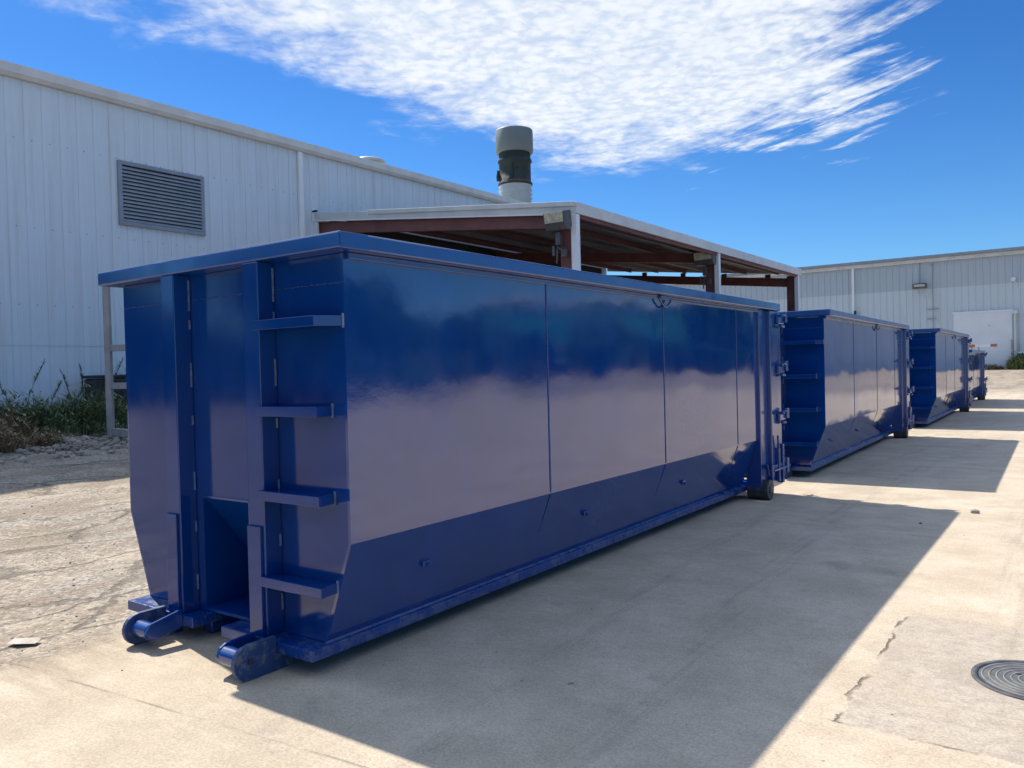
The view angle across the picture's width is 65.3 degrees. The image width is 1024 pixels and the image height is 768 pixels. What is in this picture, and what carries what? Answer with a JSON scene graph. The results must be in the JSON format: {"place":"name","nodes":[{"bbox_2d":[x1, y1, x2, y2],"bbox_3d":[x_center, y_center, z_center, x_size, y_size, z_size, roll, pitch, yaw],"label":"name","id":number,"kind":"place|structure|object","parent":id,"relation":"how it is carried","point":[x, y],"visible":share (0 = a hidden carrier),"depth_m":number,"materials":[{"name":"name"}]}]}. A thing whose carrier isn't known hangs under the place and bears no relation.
{"place":"outdoors","nodes":[
{"label":"outdoors","id":0,"kind":"place"},
{"bbox_2d":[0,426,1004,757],"bbox_3d":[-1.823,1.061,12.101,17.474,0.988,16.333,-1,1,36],"label":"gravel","id":1,"kind":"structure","parent":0,"point":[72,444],"depth_m":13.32,"materials":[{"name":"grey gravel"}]},
{"bbox_2d":[0,369,1023,767],"bbox_3d":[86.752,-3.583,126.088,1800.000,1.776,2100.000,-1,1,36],"label":"ground","id":2,"kind":"structure","parent":0,"point":[866,619],"depth_m":4.85,"materials":[{"name":"beige concrete"}]},
{"bbox_2d":[0,390,28,428],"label":"weed clump","id":3,"kind":"object","parent":2,"relation":"on","point":[4,410],"visible":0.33,"depth_m":14.62,"materials":[{"name":"green plant"}]},
{"bbox_2d":[0,424,34,453],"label":"dry weed","id":4,"kind":"object","parent":2,"relation":"on","point":[7,443],"visible":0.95,"depth_m":12.84,"materials":[{"name":"brown plant"}]},
{"bbox_2d":[0,403,42,440],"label":"dry weed","id":5,"kind":"object","parent":2,"relation":"on","point":[17,427],"visible":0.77,"depth_m":14.11,"materials":[{"name":"brown plant"}]},
{"bbox_2d":[7,638,40,643],"bbox_3d":[-3.171,1.666,5.189,0.195,0.022,0.129,-2,1,-4],"label":"paper scrap","id":6,"kind":"object","parent":2,"relation":"on","point":[24,641],"visible":1,"depth_m":5.18,"materials":[{"name":"white paper"}]},
{"bbox_2d":[0,359,66,434],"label":"weed clump","id":7,"kind":"object","parent":2,"relation":"on","point":[26,406],"visible":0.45,"depth_m":14.91,"materials":[{"name":"green plant"}]},
{"bbox_2d":[17,425,71,446],"bbox_3d":[-8.010,0.889,13.697,0.856,0.411,0.895,-1,1,11],"label":"dry weed","id":8,"kind":"object","parent":2,"relation":"on","point":[46,440],"visible":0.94,"depth_m":13.61,"materials":[{"name":"beige plant"}]},
{"bbox_2d":[13,379,118,435],"bbox_3d":[-8.596,0.452,15.189,2.100,1.099,1.993,-1,1,3],"label":"weed clump","id":9,"kind":"object","parent":2,"relation":"on","point":[62,427],"visible":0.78,"depth_m":15.01,"materials":[{"name":"green plant"}]},
{"bbox_2d":[53,358,127,431],"bbox_3d":[-8.269,0.121,15.848,2.351,1.708,2.381,-1,1,36],"label":"weed clump","id":10,"kind":"object","parent":2,"relation":"on","point":[120,413],"visible":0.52,"depth_m":15.74,"materials":[{"name":"green plant"}]},
{"bbox_2d":[78,417,126,436],"bbox_3d":[-7.734,0.806,15.249,1.022,0.411,0.994,-2,1,-32],"label":"weed clump","id":11,"kind":"object","parent":2,"relation":"on","point":[100,429],"visible":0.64,"depth_m":15.05,"materials":[{"name":"green plant"}]},
{"bbox_2d":[82,375,126,407],"bbox_3d":[-8.352,0.146,17.616,0.940,0.710,1.740,-1,1,36],"label":"plastic tank","id":12,"kind":"object","parent":2,"relation":"on","point":[98,382],"visible":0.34,"depth_m":16.93,"materials":[{"name":"black plastic"}]},
{"bbox_2d":[102,286,127,437],"bbox_3d":[-6.678,-0.444,14.421,1.780,2.960,1.216,-1,1,-2],"label":"steel stand","id":13,"kind":"object","parent":2,"relation":"on","point":[110,384],"visible":0.33,"depth_m":14.89,"materials":[{"name":"metal"}]},
{"bbox_2d":[0,59,606,418],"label":"warehouse","id":14,"kind":"structure","parent":2,"relation":"on","point":[95,180],"depth_m":18.01,"materials":[{"name":"white metal"}]},
{"bbox_2d":[495,125,532,202],"bbox_3d":[0.127,-8.774,33.382,1.560,3.560,1.560,-1,1,36],"label":"exhaust stack","id":15,"kind":"object","parent":14,"relation":"on","point":[514,148],"visible":0.79,"depth_m":32.78,"materials":[{"name":"grey metal"}]},
{"bbox_2d":[98,230,790,681],"bbox_3d":[0.274,0.319,7.978,2.597,2.464,8.004,-1,1,36],"label":"roll off dumpster","id":16,"kind":"object","parent":2,"relation":"on","point":[338,440],"visible":1,"depth_m":5.24,"materials":[{"name":"blue metal"}]},
{"bbox_2d":[312,201,800,310],"bbox_3d":[2.834,-2.075,26.864,8.637,6.360,17.358,-1,1,36],"label":"carport","id":17,"kind":"object","parent":2,"relation":"on","point":[573,235],"visible":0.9,"depth_m":22.98,"materials":[{"name":"white metal"}]},
{"bbox_2d":[663,246,1023,368],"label":"factory hall","id":18,"kind":"structure","parent":2,"relation":"on","point":[977,296],"depth_m":65.06,"materials":[{"name":"white metal"}]},
{"bbox_2d":[952,309,1013,368],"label":"sliding door","id":19,"kind":"structure","parent":18,"relation":"in","point":[989,326],"depth_m":62.72,"materials":[{"name":"white metal"}]},
{"bbox_2d":[779,309,913,478],"bbox_3d":[5.684,0.054,15.305,2.597,2.464,8.004,-1,1,34],"label":"roll off dumpster","id":20,"kind":"object","parent":2,"relation":"on","point":[846,389],"visible":0.63,"depth_m":12.62,"materials":[{"name":"blue metal"}]},
{"bbox_2d":[909,328,972,427],"bbox_3d":[11.623,-0.239,23.390,2.597,2.464,8.003,-1,1,35],"label":"roll off dumpster","id":21,"kind":"object","parent":2,"relation":"on","point":[939,380],"visible":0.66,"depth_m":20.37,"materials":[{"name":"blue metal"}]},
{"bbox_2d":[970,509,979,513],"bbox_3d":[5.083,1.410,8.777,0.092,0.073,0.090,-1,1,36],"label":"stone","id":22,"kind":"object","parent":2,"relation":"on","point":[974,511],"visible":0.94,"depth_m":8.76,"materials":[{"name":"beige stone"}]},
{"bbox_2d":[969,350,987,399],"bbox_3d":[16.525,-0.258,30.687,2.597,1.999,7.034,-1,1,34],"label":"roll off dumpster","id":23,"kind":"object","parent":2,"relation":"on","point":[977,368],"visible":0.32,"depth_m":31.14,"materials":[{"name":"blue metal"}]},
{"bbox_2d":[969,344,996,349],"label":"barrier board","id":24,"kind":"object","parent":2,"relation":"on","point":[986,345],"visible":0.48,"depth_m":51.01,"materials":[{"name":"beige metal"}]},
{"bbox_2d":[985,364,1004,369],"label":"dry weed","id":25,"kind":"object","parent":2,"relation":"on","point":[993,367],"visible":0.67,"depth_m":61.69,"materials":[{"name":"plant"}]},
{"bbox_2d":[971,660,1023,700],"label":"manhole cover","id":26,"kind":"object","parent":2,"relation":"on","point":[1005,677],"visible":1,"depth_m":4.25,"materials":[{"name":"metal"}]},
{"bbox_2d":[1002,351,1023,369],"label":"bush","id":27,"kind":"object","parent":2,"relation":"on","point":[1015,363],"visible":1,"depth_m":60.45,"materials":[{"name":"green plant"}]},
{"bbox_2d":[0,0,1023,276],"label":"sky","id":28,"kind":"structure","parent":0,"point":[794,133],"materials":[{"name":"blue"}]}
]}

